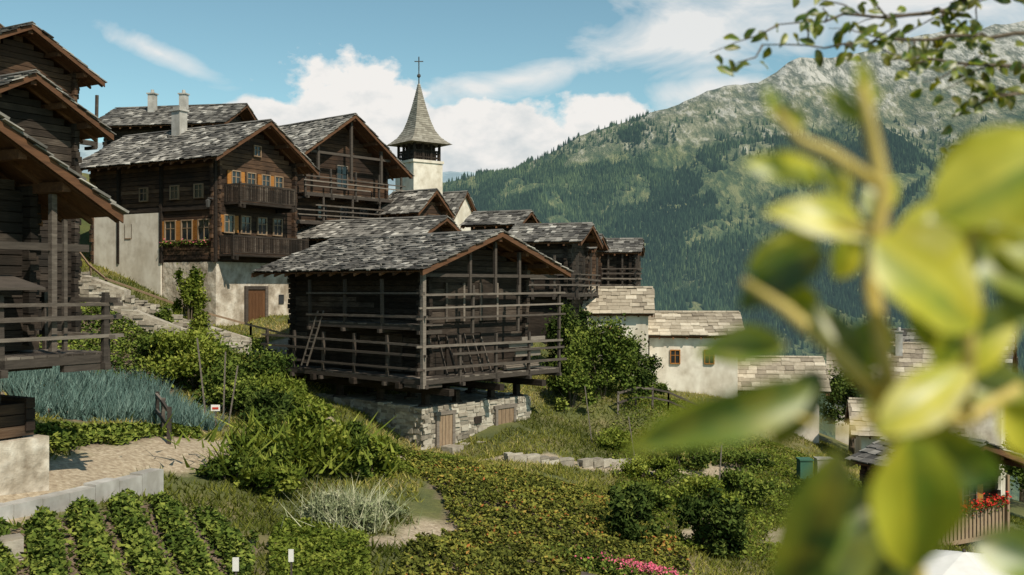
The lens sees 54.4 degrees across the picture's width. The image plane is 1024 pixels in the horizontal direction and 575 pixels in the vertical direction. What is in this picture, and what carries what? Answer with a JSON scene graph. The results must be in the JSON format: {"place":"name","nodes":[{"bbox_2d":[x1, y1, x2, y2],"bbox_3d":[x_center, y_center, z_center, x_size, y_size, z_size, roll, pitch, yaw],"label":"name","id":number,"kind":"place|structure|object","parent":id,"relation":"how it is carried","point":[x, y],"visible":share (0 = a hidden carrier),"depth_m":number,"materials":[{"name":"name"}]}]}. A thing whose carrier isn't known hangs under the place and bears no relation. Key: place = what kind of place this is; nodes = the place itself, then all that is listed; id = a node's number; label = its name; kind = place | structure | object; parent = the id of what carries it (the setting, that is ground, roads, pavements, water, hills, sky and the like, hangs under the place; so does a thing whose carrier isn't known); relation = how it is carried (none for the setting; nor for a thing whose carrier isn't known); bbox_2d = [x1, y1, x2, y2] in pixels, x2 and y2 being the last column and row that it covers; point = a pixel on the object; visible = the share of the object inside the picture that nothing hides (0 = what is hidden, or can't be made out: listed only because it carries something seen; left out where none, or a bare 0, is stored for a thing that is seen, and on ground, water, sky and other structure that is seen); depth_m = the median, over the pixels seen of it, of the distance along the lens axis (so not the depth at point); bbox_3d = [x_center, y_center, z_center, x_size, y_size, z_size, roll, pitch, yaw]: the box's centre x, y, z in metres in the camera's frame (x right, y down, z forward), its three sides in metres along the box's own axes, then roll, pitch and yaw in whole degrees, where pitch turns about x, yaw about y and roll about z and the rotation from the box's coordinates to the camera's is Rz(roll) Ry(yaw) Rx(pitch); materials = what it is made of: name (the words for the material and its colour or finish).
{"place":"outdoors","nodes":[
{"label":"outdoors","id":0,"kind":"place"},
{"bbox_2d":[79,143,474,194],"bbox_3d":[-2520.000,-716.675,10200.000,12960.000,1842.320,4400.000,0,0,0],"label":"distant mountains","id":1,"kind":"structure","parent":0,"point":[450,175],"depth_m":10031.38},
{"bbox_2d":[0,173,1023,574],"bbox_3d":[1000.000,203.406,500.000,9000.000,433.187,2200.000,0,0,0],"label":"ground","id":2,"kind":"structure","parent":0,"point":[86,463],"depth_m":26.16,"materials":[{"name":"plant"}]},
{"bbox_2d":[0,21,106,149],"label":"wooden chalet","id":3,"kind":"object","parent":2,"relation":"on","point":[30,45],"visible":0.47,"depth_m":43.24,"materials":[{"name":"brown wood"}]},
{"bbox_2d":[0,69,116,342],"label":"wooden chalet","id":4,"kind":"object","parent":2,"relation":"on","point":[36,104],"visible":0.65,"depth_m":34.89,"materials":[{"name":"brown wood"}]},
{"bbox_2d":[0,112,128,495],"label":"wooden barn","id":5,"kind":"structure","parent":2,"relation":"on","point":[39,183],"depth_m":20.35,"materials":[{"name":"brown wood"}]},
{"bbox_2d":[0,468,163,520],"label":"concrete retaining wall","id":6,"kind":"structure","parent":2,"relation":"on","point":[150,480],"depth_m":20.74,"materials":[{"name":"concrete"}]},
{"bbox_2d":[0,366,227,431],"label":"leek bed","id":7,"kind":"object","parent":2,"relation":"on","point":[85,396],"visible":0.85,"depth_m":28.79,"materials":[{"name":"green plant"}]},
{"bbox_2d":[37,302,191,389],"bbox_3d":[-14.670,1.826,36.662,5.971,3.410,12.316,0,0,-14],"label":"bush","id":8,"kind":"object","parent":2,"relation":"on","point":[88,344],"visible":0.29,"depth_m":35.73,"materials":[{"name":"green plant"}]},
{"bbox_2d":[34,421,201,451],"bbox_3d":[-10.098,3.721,25.933,2.032,1.077,5.809,0,0,37],"label":"cabbage patch","id":9,"kind":"object","parent":2,"relation":"on","point":[74,435],"visible":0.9,"depth_m":25.43,"materials":[{"name":"green plant"}]},
{"bbox_2d":[0,488,259,574],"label":"potato patch","id":10,"kind":"object","parent":2,"relation":"on","point":[133,528],"visible":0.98,"depth_m":18.56,"materials":[{"name":"green plant"}]},
{"bbox_2d":[151,303,174,323],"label":"shrub","id":11,"kind":"object","parent":2,"relation":"on","point":[164,313],"visible":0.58,"depth_m":44.51,"materials":[{"name":"green plant"}]},
{"bbox_2d":[134,326,192,361],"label":"raspberry shrub","id":12,"kind":"object","parent":2,"relation":"on","point":[143,346],"visible":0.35,"depth_m":35.71,"materials":[{"name":"green plant"}]},
{"bbox_2d":[155,391,171,443],"bbox_3d":[-9.641,3.667,27.500,0.140,1.354,2.589,0,0,-27],"label":"garden fence","id":13,"kind":"object","parent":2,"relation":"on","point":[159,399],"visible":0.83,"depth_m":27.24,"materials":[{"name":"wood"}]},
{"bbox_2d":[79,271,251,354],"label":"dry stone wall","id":14,"kind":"structure","parent":2,"relation":"on","point":[137,310],"depth_m":45.00,"materials":[{"name":"stone"}]},
{"bbox_2d":[100,90,257,146],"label":"wooden chalet","id":15,"kind":"object","parent":2,"relation":"on","point":[152,116],"visible":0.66,"depth_m":72.43,"materials":[{"name":"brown wood"}]},
{"bbox_2d":[79,252,288,335],"bbox_3d":[-16.743,0.825,48.528,13.733,6.106,3.200,0,0,17],"label":"wooden handrail","id":16,"kind":"object","parent":2,"relation":"on","point":[91,267],"visible":0.45,"depth_m":47.36,"materials":[{"name":"brown wood"}]},
{"bbox_2d":[141,325,228,388],"bbox_3d":[-11.230,2.487,34.484,3.494,2.496,3.363,0,0,0],"label":"raspberry shrub","id":17,"kind":"object","parent":2,"relation":"on","point":[177,354],"visible":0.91,"depth_m":33.98,"materials":[{"name":"green plant"}]},
{"bbox_2d":[171,263,210,334],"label":"climbing vine","id":18,"kind":"object","parent":2,"relation":"on","point":[193,295],"visible":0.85,"depth_m":45.21,"materials":[{"name":"green plant"}]},
{"bbox_2d":[79,106,320,325],"bbox_3d":[-17.907,-3.090,56.127,11.908,14.180,7.910,0,0,30],"label":"wooden chalet","id":19,"kind":"object","parent":2,"relation":"on","point":[217,204],"visible":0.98,"depth_m":53.38,"materials":[{"name":"brown wood"}]},
{"bbox_2d":[124,145,283,322],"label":"windows and door","id":20,"kind":"structure","parent":19,"relation":"in","point":[255,297],"depth_m":52.97,"materials":[{"name":"brown wood"}]},
{"bbox_2d":[190,446,257,480],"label":"bean plant","id":21,"kind":"object","parent":2,"relation":"on","point":[234,466],"visible":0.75,"depth_m":24.89,"materials":[{"name":"green plant"}]},
{"bbox_2d":[189,366,263,413],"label":"raspberry shrub","id":22,"kind":"object","parent":2,"relation":"on","point":[214,383],"visible":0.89,"depth_m":32.55,"materials":[{"name":"green plant"}]},
{"bbox_2d":[232,557,238,574],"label":"plant label","id":23,"kind":"object","parent":2,"relation":"on","point":[235,564],"visible":1,"depth_m":17.46,"materials":[{"name":"white paint"}]},
{"bbox_2d":[189,338,298,393],"bbox_3d":[-9.281,3.014,34.624,2.990,2.577,3.244,0,0,43],"label":"raspberry shrub","id":24,"kind":"object","parent":2,"relation":"on","point":[269,360],"visible":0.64,"depth_m":34.26,"materials":[{"name":"green plant"}]},
{"bbox_2d":[218,409,294,466],"bbox_3d":[-6.614,4.167,26.428,2.231,1.973,2.075,0,0,0],"label":"bean plant","id":25,"kind":"object","parent":2,"relation":"on","point":[267,421],"visible":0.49,"depth_m":26.06,"materials":[{"name":"green plant"}]},
{"bbox_2d":[243,334,272,354],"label":"shrub","id":26,"kind":"object","parent":2,"relation":"on","point":[254,343],"visible":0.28,"depth_m":46.14,"materials":[{"name":"green plant"}]},
{"bbox_2d":[232,447,307,502],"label":"bean plant","id":27,"kind":"object","parent":2,"relation":"on","point":[270,475],"visible":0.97,"depth_m":24.71,"materials":[{"name":"green plant"}]},
{"bbox_2d":[129,403,416,478],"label":"maize plants","id":28,"kind":"object","parent":2,"relation":"on","point":[290,432],"visible":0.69,"depth_m":26.07,"materials":[{"name":"green plant"}]},
{"bbox_2d":[237,386,308,429],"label":"raspberry shrub","id":29,"kind":"object","parent":2,"relation":"on","point":[280,406],"visible":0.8,"depth_m":31.43,"materials":[{"name":"green plant"}]},
{"bbox_2d":[241,367,313,407],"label":"raspberry shrub","id":30,"kind":"object","parent":2,"relation":"on","point":[298,387],"visible":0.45,"depth_m":33.74,"materials":[{"name":"green plant"}]},
{"bbox_2d":[228,349,335,425],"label":"meadow herbs","id":31,"kind":"object","parent":2,"relation":"on","point":[313,400],"visible":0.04,"depth_m":40.57,"materials":[{"name":"green plant"}]},
{"bbox_2d":[0,452,631,559],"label":"terrace wall","id":32,"kind":"structure","parent":2,"relation":"on","point":[14,543],"depth_m":36.12,"materials":[{"name":"stone"}]},
{"bbox_2d":[295,490,343,522],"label":"flowering bush","id":33,"kind":"object","parent":2,"relation":"on","point":[318,497],"visible":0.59,"depth_m":22.89,"materials":[{"name":"green plant"}]},
{"bbox_2d":[267,514,372,574],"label":"vegetable patch","id":34,"kind":"object","parent":2,"relation":"on","point":[297,536],"visible":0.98,"depth_m":19.68,"materials":[{"name":"green plant"}]},
{"bbox_2d":[283,395,360,475],"bbox_3d":[-5.454,4.065,27.015,2.665,2.501,1.826,0,0,-32],"label":"bean plant","id":35,"kind":"object","parent":2,"relation":"on","point":[314,414],"visible":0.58,"depth_m":26.70,"materials":[{"name":"green plant"}]},
{"bbox_2d":[311,418,375,478],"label":"bean plant","id":36,"kind":"object","parent":2,"relation":"on","point":[363,468],"visible":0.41,"depth_m":27.29,"materials":[{"name":"green plant"}]},
{"bbox_2d":[279,113,414,229],"bbox_3d":[-13.907,-4.415,65.197,11.268,12.830,10.027,0,0,40],"label":"wooden chalet","id":37,"kind":"object","parent":2,"relation":"on","point":[357,162],"visible":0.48,"depth_m":62.35,"materials":[{"name":"brown wood"}]},
{"bbox_2d":[317,165,367,219],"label":"windows","id":38,"kind":"structure","parent":37,"relation":"in","point":[341,171],"depth_m":62.53,"materials":[{"name":"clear glass"}]},
{"bbox_2d":[264,471,437,535],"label":"flowering herbs","id":39,"kind":"object","parent":2,"relation":"on","point":[352,506],"visible":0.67,"depth_m":22.89,"materials":[{"name":"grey plant"}]},
{"bbox_2d":[320,500,381,534],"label":"flowering bush","id":40,"kind":"object","parent":2,"relation":"on","point":[369,519],"visible":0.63,"depth_m":22.70,"materials":[{"name":"green plant"}]},
{"bbox_2d":[349,431,401,478],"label":"bean plant","id":41,"kind":"object","parent":2,"relation":"on","point":[375,448],"visible":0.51,"depth_m":28.24,"materials":[{"name":"green plant"}]},
{"bbox_2d":[297,215,462,251],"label":"wooden barn","id":42,"kind":"structure","parent":2,"relation":"on","point":[323,232],"depth_m":57.05,"materials":[{"name":"grey wood"}]},
{"bbox_2d":[365,498,410,517],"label":"flowering bush","id":43,"kind":"object","parent":2,"relation":"on","point":[402,510],"visible":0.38,"depth_m":24.22,"materials":[{"name":"green plant"}]},
{"bbox_2d":[251,229,573,453],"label":"wooden barn","id":44,"kind":"structure","parent":2,"relation":"on","point":[418,318],"depth_m":42.13,"materials":[{"name":"brown wood"}]},
{"bbox_2d":[343,283,498,372],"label":"barn doors","id":45,"kind":"structure","parent":44,"relation":"in","point":[394,360],"depth_m":41.44,"materials":[{"name":"brown wood"}]},
{"bbox_2d":[374,188,456,218],"bbox_3d":[-6.278,-2.165,64.412,3.866,8.330,3.854,0,0,35],"label":"wooden chalet","id":46,"kind":"object","parent":2,"relation":"on","point":[421,202],"visible":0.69,"depth_m":63.70,"materials":[{"name":"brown wood"}]},
{"bbox_2d":[390,442,468,476],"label":"meadow herbs","id":47,"kind":"object","parent":2,"relation":"on","point":[410,470],"visible":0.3,"depth_m":32.01,"materials":[{"name":"green plant"}]},
{"bbox_2d":[387,57,476,230],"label":"church","id":48,"kind":"structure","parent":2,"relation":"on","point":[419,140],"depth_m":84.42,"materials":[{"name":"paint"}]},
{"bbox_2d":[196,338,721,486],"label":"garden stakes","id":49,"kind":"object","parent":2,"relation":"on","point":[236,379],"visible":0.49,"depth_m":30.98,"materials":[{"name":"wood"}]},
{"bbox_2d":[460,210,539,230],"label":"wooden barn","id":50,"kind":"structure","parent":2,"relation":"on","point":[506,220],"depth_m":67.56,"materials":[{"name":"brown wood"}]},
{"bbox_2d":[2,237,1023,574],"bbox_3d":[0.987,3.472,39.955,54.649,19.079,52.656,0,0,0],"label":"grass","id":51,"kind":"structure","parent":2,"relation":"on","point":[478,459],"depth_m":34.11,"materials":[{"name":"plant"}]},
{"bbox_2d":[387,445,690,574],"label":"strawberry field","id":52,"kind":"structure","parent":2,"relation":"on","point":[466,546],"depth_m":25.20,"materials":[{"name":"green plant"}]},
{"bbox_2d":[523,542,700,574],"bbox_3d":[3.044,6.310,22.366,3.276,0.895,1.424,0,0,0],"label":"pink flower bed","id":53,"kind":"object","parent":52,"relation":"on","point":[653,567],"visible":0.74,"depth_m":22.34,"materials":[{"name":"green plant"}]},
{"bbox_2d":[508,222,603,354],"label":"wooden barn","id":54,"kind":"structure","parent":2,"relation":"on","point":[568,245],"depth_m":56.41,"materials":[{"name":"dark wood"},{"name":"stone slate"}]},
{"bbox_2d":[536,299,603,375],"bbox_3d":[2.979,2.877,52.657,3.102,4.672,3.387,0,0,31],"label":"hazel bush","id":55,"kind":"object","parent":2,"relation":"on","point":[569,317],"visible":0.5,"depth_m":52.35,"materials":[{"name":"green plant"}]},
{"bbox_2d":[543,350,600,409],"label":"hazel bush","id":56,"kind":"object","parent":2,"relation":"on","point":[575,379],"visible":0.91,"depth_m":46.59,"materials":[{"name":"green plant"}]},
{"bbox_2d":[585,233,609,329],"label":"wooden barn","id":57,"kind":"structure","parent":2,"relation":"on","point":[592,253],"depth_m":65.67,"materials":[{"name":"brown wood"}]},
{"bbox_2d":[547,313,648,401],"bbox_3d":[4.133,3.435,49.202,5.090,4.393,4.607,0,0,0],"label":"hazel bush","id":58,"kind":"object","parent":2,"relation":"on","point":[596,342],"visible":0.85,"depth_m":48.38,"materials":[{"name":"green plant"}]},
{"bbox_2d":[595,425,635,450],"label":"shrub","id":59,"kind":"object","parent":2,"relation":"on","point":[617,438],"visible":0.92,"depth_m":41.33,"materials":[{"name":"green plant"}]},
{"bbox_2d":[597,238,644,287],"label":"wooden barn","id":60,"kind":"structure","parent":2,"relation":"on","point":[621,265],"depth_m":66.74,"materials":[{"name":"brown wood"}]},
{"bbox_2d":[593,480,661,543],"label":"shrub","id":61,"kind":"object","parent":2,"relation":"on","point":[632,506],"visible":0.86,"depth_m":25.94,"materials":[{"name":"green plant"}]},
{"bbox_2d":[595,334,662,396],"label":"hazel bush","id":62,"kind":"object","parent":2,"relation":"on","point":[643,372],"visible":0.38,"depth_m":51.05,"materials":[{"name":"green plant"}]},
{"bbox_2d":[620,372,670,396],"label":"hazel bush","id":63,"kind":"object","parent":2,"relation":"on","point":[662,386],"visible":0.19,"depth_m":53.66,"materials":[{"name":"green plant"}]},
{"bbox_2d":[620,479,671,509],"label":"shrub","id":64,"kind":"object","parent":2,"relation":"on","point":[661,498],"visible":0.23,"depth_m":30.74,"materials":[{"name":"green plant"}]},
{"bbox_2d":[610,451,691,484],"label":"shrub","id":65,"kind":"object","parent":2,"relation":"on","point":[662,467],"visible":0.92,"depth_m":37.09,"materials":[{"name":"green plant"}]},
{"bbox_2d":[617,387,691,413],"bbox_3d":[8.208,6.462,50.575,9.694,3.366,1.033,0,0,-43],"label":"garden fence","id":66,"kind":"object","parent":2,"relation":"on","point":[668,392],"visible":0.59,"depth_m":49.62,"materials":[{"name":"wood"}]},
{"bbox_2d":[662,446,725,471],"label":"shrub","id":67,"kind":"object","parent":2,"relation":"on","point":[701,458],"visible":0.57,"depth_m":40.44,"materials":[{"name":"green plant"}]},
{"bbox_2d":[668,481,747,559],"bbox_3d":[5.284,6.246,26.590,2.045,2.295,1.497,0,0,25],"label":"shrub","id":68,"kind":"object","parent":2,"relation":"on","point":[724,526],"visible":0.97,"depth_m":26.36,"materials":[{"name":"green plant"}]},
{"bbox_2d":[674,471,743,509],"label":"shrub","id":69,"kind":"object","parent":2,"relation":"on","point":[697,484],"visible":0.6,"depth_m":32.69,"materials":[{"name":"green plant"}]},
{"bbox_2d":[710,508,751,556],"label":"shrub","id":70,"kind":"object","parent":2,"relation":"on","point":[745,545],"visible":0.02,"depth_m":27.31,"materials":[{"name":"green plant"}]},
{"bbox_2d":[609,394,860,563],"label":"meadow herbs","id":71,"kind":"object","parent":2,"relation":"on","point":[736,446],"visible":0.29,"depth_m":40.26,"materials":[{"name":"green plant"}]},
{"bbox_2d":[714,447,775,473],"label":"shrub","id":72,"kind":"object","parent":2,"relation":"on","point":[743,457],"visible":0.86,"depth_m":43.66,"materials":[{"name":"green plant"}]},
{"bbox_2d":[714,464,786,505],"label":"shrub","id":73,"kind":"object","parent":2,"relation":"on","point":[741,481],"visible":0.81,"depth_m":35.40,"materials":[{"name":"green plant"}]},
{"bbox_2d":[796,457,822,478],"bbox_3d":[13.325,8.007,43.795,1.510,1.060,0.670,0,0,0],"label":"compost bin","id":74,"kind":"object","parent":2,"relation":"on","point":[804,466],"visible":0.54,"depth_m":43.50,"materials":[{"name":"green plastic"}]},
{"bbox_2d":[623,58,1023,574],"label":"fruit tree","id":75,"kind":"object","parent":2,"relation":"on","point":[944,249],"visible":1,"depth_m":0.89,"materials":[{"name":"green plant"}]},
{"bbox_2d":[819,365,876,453],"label":"deciduous tree","id":76,"kind":"object","parent":2,"relation":"on","point":[841,392],"visible":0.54,"depth_m":65.14,"materials":[{"name":"green plant"}]},
{"bbox_2d":[711,0,1023,153],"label":"overhanging tree","id":77,"kind":"object","parent":2,"relation":"on","point":[924,54],"visible":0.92,"depth_m":4.45,"materials":[{"name":"green plant"}]},
{"bbox_2d":[846,438,1023,545],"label":"wooden chalet","id":78,"kind":"object","parent":2,"relation":"on","point":[987,510],"visible":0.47,"depth_m":35.59,"materials":[{"name":"brown wood"}]},
{"bbox_2d":[965,487,982,511],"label":"windows","id":79,"kind":"structure","parent":78,"relation":"in","point":[975,494],"depth_m":36.74,"materials":[{"name":"orange glass"}]},
{"bbox_2d":[925,549,994,574],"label":"parasol","id":80,"kind":"object","parent":2,"relation":"on","point":[948,562],"visible":0.39,"depth_m":19.20,"materials":[{"name":"white fabric"}]},
{"bbox_2d":[997,464,1005,496],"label":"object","id":81,"kind":"object","parent":2,"relation":"on","point":[1001,484],"visible":0.07,"depth_m":76.20,"materials":[{"name":"paint"}]},
{"bbox_2d":[999,442,1023,480],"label":"deciduous tree","id":82,"kind":"object","parent":2,"relation":"on","point":[1010,470],"visible":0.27,"depth_m":62.12,"materials":[{"name":"green plant"}]},
{"bbox_2d":[1001,468,1023,491],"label":"deciduous tree","id":83,"kind":"object","parent":2,"relation":"on","point":[1020,479],"visible":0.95,"depth_m":52.97,"materials":[{"name":"green plant"}]},
{"bbox_2d":[0,0,1023,172],"label":"sky","id":84,"kind":"structure","parent":0,"point":[504,83],"materials":[{"name":"blue"}]},
{"bbox_2d":[443,21,1023,500],"bbox_3d":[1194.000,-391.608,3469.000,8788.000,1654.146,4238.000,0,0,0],"label":"mountain","id":85,"kind":"structure","parent":0,"point":[801,85],"depth_m":3992.19,"materials":[{"name":"plant"}]},
{"bbox_2d":[393,108,1023,374],"bbox_3d":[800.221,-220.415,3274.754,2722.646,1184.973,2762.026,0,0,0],"label":"conifer forest","id":86,"kind":"object","parent":85,"relation":"on","point":[712,291],"visible":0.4,"depth_m":3386.65,"materials":[{"name":"plant"}]},
{"bbox_2d":[799,413,818,443],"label":"plaster walls","id":87,"kind":"structure","parent":0,"point":[811,432],"depth_m":62.55,"materials":[{"name":"paint"}]},
{"bbox_2d":[738,356,830,391],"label":"roof shingles","id":88,"kind":"object","parent":87,"relation":"on","point":[760,371],"visible":0.61,"depth_m":64.26,"materials":[{"name":"stone"}]},
{"bbox_2d":[835,402,848,444],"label":"plaster walls","id":89,"kind":"structure","parent":0,"point":[842,438],"depth_m":72.95,"materials":[{"name":"paint"}]},
{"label":"roof timbers","id":90,"kind":"object","parent":89,"relation":"on","visible":0},
{"bbox_2d":[826,342,931,381],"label":"roof shingles","id":91,"kind":"object","parent":90,"relation":"on","point":[911,359],"visible":0.2,"depth_m":73.18,"materials":[{"name":"stone"}]},
{"bbox_2d":[895,327,903,355],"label":"chimney","id":92,"kind":"object","parent":90,"relation":"on","point":[899,343],"visible":0.91,"depth_m":73.60,"materials":[{"name":"paint"}]},
{"bbox_2d":[965,402,1007,449],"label":"plaster walls","id":93,"kind":"structure","parent":0,"point":[985,428],"depth_m":75.29,"materials":[{"name":"paint"}]},
{"bbox_2d":[1005,343,1017,369],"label":"roof timbers","id":94,"kind":"object","parent":93,"relation":"on","point":[1015,366],"visible":0.05,"depth_m":80.42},
{"bbox_2d":[893,328,1018,365],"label":"roof shingles","id":95,"kind":"object","parent":94,"relation":"on","point":[908,336],"visible":0.09,"depth_m":80.08,"materials":[{"name":"grey stone"}]},
{"bbox_3d":[6.473,7.010,60.701,3.440,1.980,4.340,0,0,6],"label":"foundation","id":96,"kind":"object","parent":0,"visible":0},
{"bbox_2d":[588,316,647,375],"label":"plaster walls","id":97,"kind":"structure","parent":96,"relation":"on","point":[640,323],"depth_m":58.41,"materials":[{"name":"paint"}]},
{"bbox_2d":[587,289,654,316],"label":"roof timbers","id":98,"kind":"object","parent":97,"relation":"on","point":[612,315],"visible":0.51,"depth_m":58.30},
{"bbox_2d":[581,286,654,313],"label":"roof shingles","id":99,"kind":"object","parent":98,"relation":"on","point":[640,299],"visible":0.83,"depth_m":59.28,"materials":[{"name":"stone"}]},
{"bbox_3d":[11.330,7.910,63.297,5.240,2.180,5.240,0,0,6],"label":"foundation","id":100,"kind":"object","parent":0,"visible":0},
{"bbox_2d":[648,338,737,395],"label":"plaster walls","id":101,"kind":"structure","parent":100,"relation":"on","point":[691,371],"depth_m":60.67,"materials":[{"name":"paint"}]},
{"bbox_2d":[648,313,715,338],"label":"roof timbers","id":102,"kind":"object","parent":101,"relation":"on","point":[681,336],"visible":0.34,"depth_m":60.49,"materials":[{"name":"wood"}]},
{"bbox_2d":[648,311,742,335],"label":"roof shingles","id":103,"kind":"object","parent":102,"relation":"on","point":[717,324],"visible":0.8,"depth_m":61.77,"materials":[{"name":"stone"}]},
{"bbox_2d":[670,350,714,363],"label":"windows","id":104,"kind":"structure","parent":101,"relation":"attached to","point":[674,356],"depth_m":60.71,"materials":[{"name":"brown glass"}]},
{"bbox_3d":[23.379,13.510,59.674,4.940,2.980,4.940,0,0,15],"label":"foundation","id":105,"kind":"object","parent":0,"visible":0},
{"bbox_2d":[855,436,879,466],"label":"plaster walls","id":106,"kind":"structure","parent":105,"relation":"on","point":[861,443],"depth_m":57.89,"materials":[{"name":"paint"}]},
{"bbox_2d":[844,397,966,436],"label":"roof shingles","id":107,"kind":"object","parent":106,"relation":"on","point":[855,412],"visible":0.21,"depth_m":58.71,"materials":[{"name":"stone"}]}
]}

